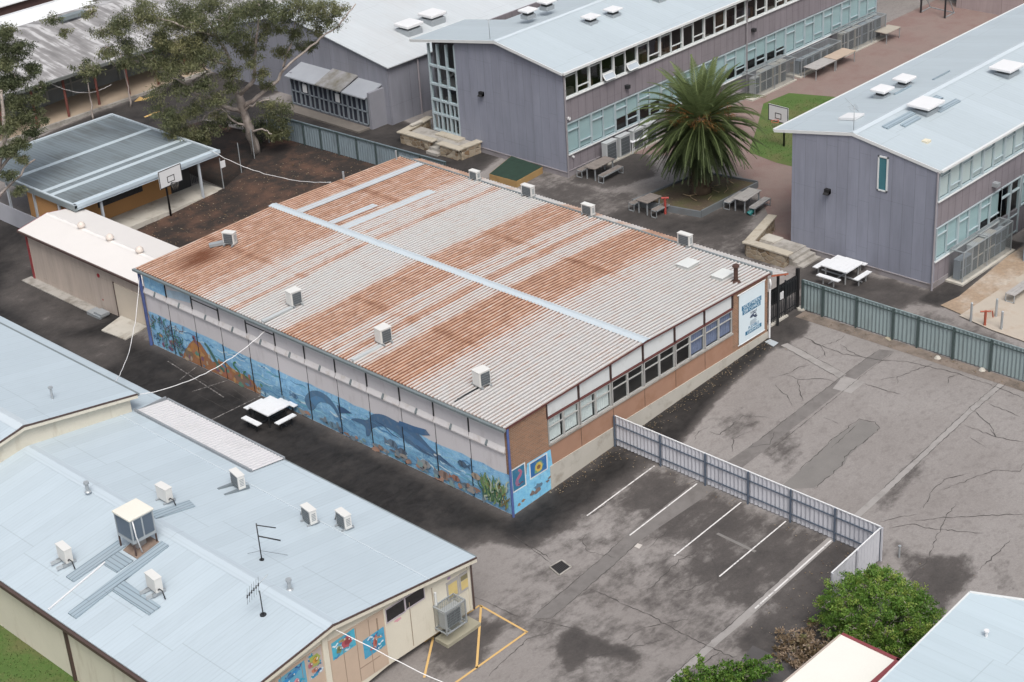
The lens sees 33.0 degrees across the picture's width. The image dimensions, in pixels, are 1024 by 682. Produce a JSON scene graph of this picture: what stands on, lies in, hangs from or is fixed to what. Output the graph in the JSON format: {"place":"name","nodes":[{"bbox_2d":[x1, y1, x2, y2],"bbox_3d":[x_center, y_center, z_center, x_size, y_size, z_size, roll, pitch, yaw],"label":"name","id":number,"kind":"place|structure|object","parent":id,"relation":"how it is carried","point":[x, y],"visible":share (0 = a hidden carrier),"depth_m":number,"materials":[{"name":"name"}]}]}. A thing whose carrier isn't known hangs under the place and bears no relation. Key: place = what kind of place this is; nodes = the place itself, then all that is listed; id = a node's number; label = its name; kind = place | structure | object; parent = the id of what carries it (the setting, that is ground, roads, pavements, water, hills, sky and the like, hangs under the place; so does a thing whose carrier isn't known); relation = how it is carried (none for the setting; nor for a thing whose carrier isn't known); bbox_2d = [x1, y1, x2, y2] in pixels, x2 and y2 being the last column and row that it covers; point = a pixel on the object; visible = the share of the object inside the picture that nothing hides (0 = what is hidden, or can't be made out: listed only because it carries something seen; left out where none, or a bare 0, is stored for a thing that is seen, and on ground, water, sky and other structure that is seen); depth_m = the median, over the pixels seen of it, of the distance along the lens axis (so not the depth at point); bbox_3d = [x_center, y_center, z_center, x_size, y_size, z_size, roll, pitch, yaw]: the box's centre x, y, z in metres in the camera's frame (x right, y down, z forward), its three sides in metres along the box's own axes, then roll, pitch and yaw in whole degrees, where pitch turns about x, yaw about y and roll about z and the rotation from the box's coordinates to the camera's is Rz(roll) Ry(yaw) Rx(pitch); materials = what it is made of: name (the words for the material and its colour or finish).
{"place":"outdoors","nodes":[
{"label":"outdoors","id":0,"kind":"place"},
{"bbox_2d":[0,0,52,15],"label":"building","id":1,"kind":"structure","parent":0,"point":[8,6],"depth_m":125.48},
{"bbox_2d":[0,0,94,26],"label":"building","id":2,"kind":"structure","parent":0,"point":[29,15],"depth_m":120.53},
{"bbox_2d":[0,0,1023,681],"bbox_3d":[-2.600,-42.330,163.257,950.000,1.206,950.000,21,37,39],"label":"ground","id":3,"kind":"structure","parent":0,"point":[920,410],"depth_m":70.02,"materials":[{"name":"asphalt"}]},
{"bbox_2d":[0,21,51,197],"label":"gum tree","id":4,"kind":"object","parent":3,"relation":"on","point":[11,82],"visible":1,"depth_m":93.20,"materials":[{"name":"green plant"}]},
{"bbox_2d":[0,625,78,681],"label":"lawn","id":5,"kind":"structure","parent":3,"relation":"on","point":[43,666],"depth_m":62.65,"materials":[{"name":"green plant"}]},
{"bbox_2d":[66,57,99,119],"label":"sapling","id":6,"kind":"object","parent":3,"relation":"on","point":[88,61],"visible":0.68,"depth_m":109.92,"materials":[{"name":"green plant"}]},
{"bbox_2d":[17,208,178,327],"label":"storage shed","id":7,"kind":"structure","parent":3,"relation":"on","point":[84,259],"depth_m":89.53,"materials":[{"name":"metal"}]},
{"bbox_2d":[113,283,145,324],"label":"roller door","id":8,"kind":"structure","parent":7,"relation":"in","point":[126,299],"depth_m":86.88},
{"bbox_2d":[0,54,207,140],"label":"footpath","id":9,"kind":"structure","parent":3,"relation":"on","point":[80,103],"depth_m":115.23,"materials":[{"name":"concrete"}]},
{"bbox_2d":[0,69,210,144],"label":"kerb","id":10,"kind":"structure","parent":3,"relation":"on","point":[55,125],"depth_m":112.43,"materials":[{"name":"concrete"}]},
{"bbox_2d":[0,113,219,227],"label":"shelter","id":11,"kind":"object","parent":3,"relation":"on","point":[110,165],"visible":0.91,"depth_m":98.51,"materials":[{"name":"metal"}]},
{"bbox_2d":[101,316,146,339],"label":"loading slab","id":12,"kind":"structure","parent":3,"relation":"on","point":[121,327],"depth_m":86.55,"materials":[{"name":"concrete"}]},
{"bbox_2d":[0,0,285,124],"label":"verandah building","id":13,"kind":"structure","parent":3,"relation":"on","point":[54,54],"depth_m":115.67,"materials":[{"name":"metal"}]},
{"bbox_2d":[109,182,221,229],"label":"shelter slab","id":14,"kind":"structure","parent":3,"relation":"on","point":[145,214],"depth_m":98.41,"materials":[{"name":"concrete"}]},
{"bbox_2d":[188,118,269,188],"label":"fence","id":15,"kind":"object","parent":3,"relation":"on","point":[222,164],"visible":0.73,"depth_m":101.05,"materials":[{"name":"metal"}]},
{"bbox_2d":[0,316,476,681],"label":"classroom block","id":16,"kind":"structure","parent":3,"relation":"on","point":[87,447],"depth_m":62.70,"materials":[{"name":"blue metal"}]},
{"bbox_2d":[50,540,76,570],"bbox_3d":[-16.142,7.790,62.340,0.765,0.725,1.039,-24,34,-34],"label":"air conditioner","id":17,"kind":"object","parent":16,"relation":"on","point":[64,551],"visible":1,"depth_m":62.34,"materials":[{"name":"white metal"}]},
{"bbox_2d":[112,498,157,555],"bbox_3d":[-13.586,6.763,62.568,1.125,1.598,1.080,21,37,39],"label":"evaporative cooler","id":18,"kind":"object","parent":16,"relation":"on","point":[135,523],"visible":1,"depth_m":62.20,"materials":[{"name":"metal"}]},
{"bbox_2d":[139,569,165,599],"bbox_3d":[-12.457,8.537,60.161,0.765,0.725,1.039,-24,34,-34],"label":"air conditioner","id":19,"kind":"object","parent":16,"relation":"on","point":[153,580],"visible":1,"depth_m":60.17,"materials":[{"name":"white metal"}]},
{"bbox_2d":[154,481,175,505],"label":"air conditioner","id":20,"kind":"object","parent":16,"relation":"on","point":[164,491],"visible":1,"depth_m":65.13,"materials":[{"name":"white metal"}]},
{"bbox_2d":[217,467,249,494],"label":"air conditioner","id":21,"kind":"object","parent":16,"relation":"on","point":[237,478],"visible":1,"depth_m":66.37,"materials":[{"name":"white metal"}]},
{"bbox_2d":[300,502,319,526],"bbox_3d":[-7.624,6.378,64.223,0.530,0.665,1.017,-23,33,-31],"label":"air conditioner","id":22,"kind":"object","parent":16,"relation":"on","point":[308,513],"visible":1,"depth_m":63.92,"materials":[{"name":"white metal"}]},
{"bbox_2d":[334,507,353,531],"bbox_3d":[-6.319,6.531,63.965,0.530,0.665,1.017,-23,33,-31],"label":"air conditioner","id":23,"kind":"object","parent":16,"relation":"on","point":[343,517],"visible":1,"depth_m":63.67,"materials":[{"name":"white metal"}]},
{"bbox_2d":[385,587,424,623],"bbox_3d":[-3.748,9.203,60.492,0.070,0.600,1.870,21,37,39],"label":"window","id":24,"kind":"structure","parent":16,"relation":"in","point":[400,607],"depth_m":60.42,"materials":[{"name":"black glass"}]},
{"bbox_2d":[137,121,375,247],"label":"garden bed","id":25,"kind":"object","parent":3,"relation":"on","point":[269,157],"visible":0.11,"depth_m":100.57,"materials":[{"name":"brown soil"}]},
{"bbox_2d":[157,163,182,215],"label":"basketball hoop","id":26,"kind":"object","parent":25,"relation":"on","point":[170,176],"visible":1,"depth_m":96.53,"materials":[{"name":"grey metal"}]},
{"bbox_2d":[33,0,355,154],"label":"gum tree","id":27,"kind":"object","parent":25,"relation":"on","point":[187,18],"visible":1,"depth_m":98.91,"materials":[{"name":"green plant"}]},
{"bbox_2d":[241,396,297,430],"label":"picnic table","id":28,"kind":"object","parent":3,"relation":"on","point":[268,406],"visible":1,"depth_m":77.01,"materials":[{"name":"grey metal"}]},
{"bbox_2d":[284,104,369,133],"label":"lobby step","id":29,"kind":"object","parent":3,"relation":"on","point":[330,120],"visible":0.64,"depth_m":108.69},
{"bbox_2d":[134,96,527,681],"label":"yellow lines","id":30,"kind":"object","parent":3,"relation":"on","point":[432,637],"visible":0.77,"depth_m":62.34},
{"bbox_2d":[284,62,386,129],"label":"glazed lobby","id":31,"kind":"object","parent":3,"relation":"on","point":[316,88],"visible":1,"depth_m":108.19,"materials":[{"name":"metal"}]},
{"bbox_2d":[266,114,445,165],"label":"sheet fence","id":32,"kind":"object","parent":3,"relation":"on","point":[354,147],"visible":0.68,"depth_m":102.63,"materials":[{"name":"metal"}]},
{"bbox_2d":[203,0,538,124],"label":"gymnasium","id":33,"kind":"structure","parent":3,"relation":"on","point":[371,42],"depth_m":109.59,"materials":[{"name":"white paint"}]},
{"bbox_2d":[397,116,481,159],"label":"stone terrace","id":34,"kind":"structure","parent":3,"relation":"on","point":[420,134],"depth_m":102.97,"materials":[{"name":"stone"}]},
{"bbox_2d":[435,616,480,647],"bbox_3d":[-1.959,10.552,62.755,0.680,0.140,1.700,21,37,39],"label":"concrete pad","id":35,"kind":"object","parent":3,"relation":"on","point":[461,632],"visible":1,"depth_m":62.57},
{"bbox_2d":[433,593,467,635],"bbox_3d":[-2.219,9.793,61.992,0.644,1.022,1.044,21,37,39],"label":"wire cage","id":36,"kind":"object","parent":35,"relation":"on","point":[438,626],"visible":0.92,"depth_m":61.80,"materials":[{"name":"metal"}]},
{"bbox_2d":[132,150,788,517],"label":"school hall","id":37,"kind":"structure","parent":3,"relation":"on","point":[572,328],"depth_m":77.13,"materials":[{"name":"metal"}]},
{"bbox_2d":[284,286,303,308],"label":"air conditioner","id":38,"kind":"object","parent":37,"relation":"on","point":[293,295],"visible":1,"depth_m":77.60,"materials":[{"name":"white metal"}]},
{"bbox_2d":[373,322,392,346],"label":"air conditioner","id":39,"kind":"object","parent":37,"relation":"on","point":[383,333],"visible":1,"depth_m":73.81,"materials":[{"name":"white metal"}]},
{"bbox_2d":[471,364,491,389],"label":"air conditioner","id":40,"kind":"object","parent":37,"relation":"on","point":[481,377],"visible":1,"depth_m":69.94,"materials":[{"name":"white metal"}]},
{"bbox_2d":[547,402,579,443],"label":"window","id":41,"kind":"structure","parent":37,"relation":"in","point":[568,416],"depth_m":70.17,"materials":[{"name":"white glass"}]},
{"bbox_2d":[579,382,611,424],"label":"window","id":42,"kind":"structure","parent":37,"relation":"in","point":[600,397],"depth_m":71.38,"materials":[{"name":"white glass"}]},
{"bbox_2d":[674,327,703,366],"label":"window","id":43,"kind":"structure","parent":37,"relation":"in","point":[695,343],"depth_m":75.50,"materials":[{"name":"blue glass"}]},
{"bbox_2d":[704,310,731,348],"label":"window","id":44,"kind":"structure","parent":37,"relation":"in","point":[713,331],"depth_m":76.54,"materials":[{"name":"blue glass"}]},
{"bbox_2d":[737,279,765,346],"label":"banner","id":45,"kind":"object","parent":37,"relation":"attached to","point":[751,311],"visible":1,"depth_m":77.93,"materials":[{"name":"plastic"}]},
{"bbox_2d":[489,156,542,187],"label":"platform","id":46,"kind":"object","parent":3,"relation":"on","point":[512,171],"visible":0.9,"depth_m":98.36,"materials":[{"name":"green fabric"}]},
{"bbox_2d":[42,317,1022,676],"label":"asphalt cracks","id":47,"kind":"object","parent":3,"relation":"on","point":[774,447],"visible":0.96,"depth_m":68.79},
{"bbox_2d":[149,145,1023,670],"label":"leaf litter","id":48,"kind":"object","parent":3,"relation":"on","point":[613,447],"visible":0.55,"depth_m":77.32,"materials":[{"name":"brown plant"}]},
{"bbox_2d":[576,156,623,183],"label":"picnic table","id":49,"kind":"object","parent":3,"relation":"on","point":[594,165],"visible":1,"depth_m":97.74,"materials":[{"name":"grey wood"}]},
{"bbox_2d":[605,136,661,164],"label":"concrete pad","id":50,"kind":"object","parent":3,"relation":"on","point":[622,157],"visible":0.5,"depth_m":100.52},
{"bbox_2d":[615,131,630,156],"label":"air conditioner","id":51,"kind":"object","parent":50,"relation":"on","point":[623,144],"visible":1,"depth_m":99.99,"materials":[{"name":"white metal"}]},
{"bbox_2d":[409,0,876,177],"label":"school building","id":52,"kind":"structure","parent":3,"relation":"on","point":[558,87],"depth_m":100.97,"materials":[{"name":"grey metal"}]},
{"bbox_2d":[567,113,592,153],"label":"window","id":53,"kind":"structure","parent":52,"relation":"in","point":[583,136],"depth_m":97.92,"materials":[{"name":"teal glass"}]},
{"bbox_2d":[591,103,615,142],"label":"window","id":54,"kind":"structure","parent":52,"relation":"in","point":[605,124],"depth_m":99.22,"materials":[{"name":"teal glass"}]},
{"bbox_2d":[614,92,638,132],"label":"window","id":55,"kind":"structure","parent":52,"relation":"in","point":[628,103],"depth_m":100.42,"materials":[{"name":"teal glass"}]},
{"bbox_2d":[638,82,661,121],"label":"window","id":56,"kind":"structure","parent":52,"relation":"in","point":[642,96],"depth_m":101.63,"materials":[{"name":"teal glass"}]},
{"bbox_2d":[725,45,745,81],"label":"window","id":57,"kind":"structure","parent":52,"relation":"in","point":[738,55],"depth_m":106.95,"materials":[{"name":"teal glass"}]},
{"bbox_2d":[745,36,766,71],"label":"window","id":58,"kind":"structure","parent":52,"relation":"in","point":[760,44],"depth_m":108.29,"materials":[{"name":"teal glass"}]},
{"bbox_2d":[766,27,785,63],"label":"window","id":59,"kind":"structure","parent":52,"relation":"in","point":[779,41],"depth_m":109.54,"materials":[{"name":"teal glass"}]},
{"bbox_2d":[786,19,804,54],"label":"window","id":60,"kind":"structure","parent":52,"relation":"in","point":[796,30],"depth_m":110.88,"materials":[{"name":"teal glass"}]},
{"bbox_2d":[804,10,823,45],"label":"window","id":61,"kind":"structure","parent":52,"relation":"in","point":[817,18],"depth_m":112.19,"materials":[{"name":"teal glass"}]},
{"bbox_2d":[823,2,841,37],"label":"window","id":62,"kind":"structure","parent":52,"relation":"in","point":[833,14],"depth_m":113.45,"materials":[{"name":"teal glass"}]},
{"bbox_2d":[841,0,859,28],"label":"window","id":63,"kind":"structure","parent":52,"relation":"in","point":[850,8],"depth_m":114.74,"materials":[{"name":"teal glass"}]},
{"bbox_2d":[628,193,669,218],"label":"picnic table","id":64,"kind":"object","parent":3,"relation":"on","point":[648,198],"visible":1,"depth_m":92.84,"materials":[{"name":"grey wood"}]},
{"bbox_2d":[632,173,757,217],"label":"palm planter","id":65,"kind":"object","parent":3,"relation":"on","point":[678,201],"visible":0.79,"depth_m":94.00,"materials":[{"name":"soil"}]},
{"bbox_2d":[627,54,770,195],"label":"palm tree","id":66,"kind":"object","parent":65,"relation":"on","point":[697,136],"visible":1,"depth_m":91.92,"materials":[{"name":"green plant"}]},
{"bbox_2d":[587,466,831,608],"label":"bay lines","id":67,"kind":"object","parent":3,"relation":"on","point":[711,526],"visible":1,"depth_m":66.86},
{"bbox_2d":[532,349,893,617],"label":"asphalt patch","id":68,"kind":"object","parent":3,"relation":"on","point":[623,546],"visible":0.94,"depth_m":69.12,"materials":[{"name":"asphalt"}]},
{"bbox_2d":[671,653,783,681],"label":"bush","id":69,"kind":"object","parent":3,"relation":"on","point":[749,670],"visible":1,"depth_m":58.50,"materials":[{"name":"green plant"}]},
{"bbox_2d":[613,415,881,560],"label":"sheet fence","id":70,"kind":"object","parent":3,"relation":"on","point":[833,522],"visible":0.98,"depth_m":68.31,"materials":[{"name":"metal"}]},
{"bbox_2d":[724,187,770,215],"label":"picnic table","id":71,"kind":"object","parent":3,"relation":"on","point":[746,194],"visible":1,"depth_m":92.55,"materials":[{"name":"grey wood"}]},
{"bbox_2d":[741,646,796,681],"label":"asphalt patch","id":72,"kind":"object","parent":3,"relation":"on","point":[757,654],"visible":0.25,"depth_m":60.09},
{"bbox_2d":[742,214,820,268],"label":"stone terrace","id":73,"kind":"structure","parent":3,"relation":"on","point":[762,242],"depth_m":86.92,"materials":[{"name":"stone"}]},
{"bbox_2d":[767,267,799,323],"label":"steel gate","id":74,"kind":"structure","parent":3,"relation":"on","point":[789,287],"depth_m":81.02,"materials":[{"name":"grey metal"}]},
{"bbox_2d":[749,93,834,165],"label":"lawn","id":75,"kind":"structure","parent":3,"relation":"on","point":[775,152],"depth_m":103.12,"materials":[{"name":"green plant"}]},
{"bbox_2d":[768,104,788,145],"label":"basketball hoop","id":76,"kind":"object","parent":75,"relation":"on","point":[778,114],"visible":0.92,"depth_m":99.00,"materials":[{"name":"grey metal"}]},
{"bbox_2d":[771,617,833,668],"bbox_3d":[10.477,10.633,60.172,2.996,1.150,2.831,-2,28,3],"label":"dry plant","id":77,"kind":"object","parent":3,"relation":"on","point":[800,645],"visible":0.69,"depth_m":60.17,"materials":[{"name":"brown plant"}]},
{"bbox_2d":[781,343,845,378],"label":"asphalt patch","id":78,"kind":"object","parent":3,"relation":"on","point":[823,365],"visible":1,"depth_m":77.41,"materials":[{"name":"asphalt"}]},
{"bbox_2d":[783,420,878,488],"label":"asphalt patch","id":79,"kind":"object","parent":3,"relation":"on","point":[822,465],"visible":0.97,"depth_m":70.81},
{"bbox_2d":[666,383,1003,681],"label":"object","id":80,"kind":"object","parent":3,"relation":"on","point":[737,622],"visible":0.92,"depth_m":65.60,"materials":[{"name":"concrete"}]},
{"bbox_2d":[783,633,899,681],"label":"flat roof shed","id":81,"kind":"structure","parent":3,"relation":"on","point":[843,657],"depth_m":55.59,"materials":[{"name":"metal"}]},
{"bbox_2d":[813,255,871,286],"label":"picnic table","id":82,"kind":"object","parent":3,"relation":"on","point":[844,265],"visible":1,"depth_m":84.23,"materials":[{"name":"metal"}]},
{"bbox_2d":[833,376,863,392],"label":"asphalt patch","id":83,"kind":"object","parent":3,"relation":"on","point":[844,383],"visible":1,"depth_m":75.45,"materials":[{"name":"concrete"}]},
{"bbox_2d":[831,527,882,596],"bbox_3d":[12.611,8.302,63.295,0.116,1.771,3.362,20,36,38],"label":"sheet fence","id":84,"kind":"object","parent":3,"relation":"on","point":[864,554],"visible":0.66,"depth_m":63.46,"materials":[{"name":"metal"}]},
{"bbox_2d":[807,563,946,658],"bbox_3d":[12.638,9.449,60.037,4.759,3.300,4.265,21,37,39],"label":"green shrub","id":85,"kind":"object","parent":3,"relation":"on","point":[881,585],"visible":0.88,"depth_m":59.31,"materials":[{"name":"green plant"}]},
{"bbox_2d":[773,3,1023,290],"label":"school building","id":86,"kind":"structure","parent":3,"relation":"on","point":[915,175],"depth_m":84.51,"materials":[{"name":"grey metal"}]},
{"bbox_2d":[877,155,888,192],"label":"window","id":87,"kind":"structure","parent":86,"relation":"in","point":[882,170],"depth_m":82.28,"materials":[{"name":"teal glass"}]},
{"bbox_2d":[934,215,959,261],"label":"window","id":88,"kind":"structure","parent":86,"relation":"in","point":[950,234],"depth_m":82.66,"materials":[{"name":"teal glass"}]},
{"bbox_2d":[938,162,962,201],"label":"window","id":89,"kind":"structure","parent":86,"relation":"in","point":[955,173],"depth_m":81.33,"materials":[{"name":"teal glass"}]},
{"bbox_2d":[958,201,980,246],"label":"window","id":90,"kind":"structure","parent":86,"relation":"in","point":[972,220],"depth_m":83.94,"materials":[{"name":"teal glass"}]},
{"bbox_2d":[961,149,984,187],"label":"window","id":91,"kind":"structure","parent":86,"relation":"in","point":[976,161],"depth_m":82.62,"materials":[{"name":"teal glass"}]},
{"bbox_2d":[979,188,1001,231],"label":"window","id":92,"kind":"structure","parent":86,"relation":"in","point":[991,200],"depth_m":85.10,"materials":[{"name":"teal glass"}]},
{"bbox_2d":[983,136,1005,174],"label":"window","id":93,"kind":"structure","parent":86,"relation":"in","point":[998,154],"depth_m":83.86,"materials":[{"name":"teal glass"}]},
{"bbox_2d":[997,176,1021,236],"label":"door","id":94,"kind":"structure","parent":86,"relation":"in","point":[1018,189],"depth_m":86.48,"materials":[{"name":"white glass"}]},
{"bbox_2d":[1004,126,1023,161],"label":"window","id":95,"kind":"structure","parent":86,"relation":"in","point":[1016,143],"depth_m":85.06,"materials":[{"name":"teal glass"}]},
{"bbox_2d":[796,311,1023,390],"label":"asphalt patch","id":96,"kind":"object","parent":3,"relation":"on","point":[898,346],"visible":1,"depth_m":77.73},
{"bbox_2d":[801,279,1023,380],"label":"sheet fence","id":97,"kind":"object","parent":3,"relation":"on","point":[988,353],"visible":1,"depth_m":77.63,"materials":[{"name":"metal"}]},
{"bbox_2d":[878,591,1023,681],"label":"blue roof shed","id":98,"kind":"structure","parent":3,"relation":"on","point":[972,636],"depth_m":55.15,"materials":[{"name":"white paint"}]},
{"bbox_2d":[945,248,1014,286],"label":"concrete pad","id":99,"kind":"object","parent":3,"relation":"on","point":[987,267],"visible":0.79,"depth_m":84.31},
{"bbox_2d":[948,217,1013,282],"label":"wire cage","id":100,"kind":"object","parent":3,"relation":"on","point":[1010,222],"visible":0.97,"depth_m":84.03,"materials":[{"name":"metal"}]},
{"bbox_2d":[956,0,1023,14],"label":"boundary building","id":101,"kind":"structure","parent":3,"relation":"on","point":[998,7],"depth_m":119.61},
{"bbox_2d":[634,0,998,240],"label":"red paving","id":102,"kind":"structure","parent":0,"point":[926,30],"depth_m":110.89,"materials":[{"name":"brick"}]},
{"bbox_2d":[742,54,794,94],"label":"wire cage","id":103,"kind":"object","parent":102,"relation":"on","point":[790,77],"visible":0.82,"depth_m":108.34,"materials":[{"name":"metal"}]},
{"bbox_2d":[788,38,840,75],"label":"wire cage","id":104,"kind":"object","parent":102,"relation":"on","point":[812,56],"visible":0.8,"depth_m":111.27,"materials":[{"name":"metal"}]},
{"bbox_2d":[831,11,886,51],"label":"wire cage","id":105,"kind":"object","parent":102,"relation":"on","point":[858,31],"visible":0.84,"depth_m":114.52,"materials":[{"name":"metal"}]},
{"bbox_2d":[941,246,1023,313],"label":"brown slab","id":106,"kind":"structure","parent":0,"point":[1006,270],"depth_m":83.09,"materials":[{"name":"concrete"}]},
{"bbox_2d":[959,273,1023,340],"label":"pale slab","id":107,"kind":"structure","parent":106,"relation":"on","point":[1013,321],"depth_m":80.33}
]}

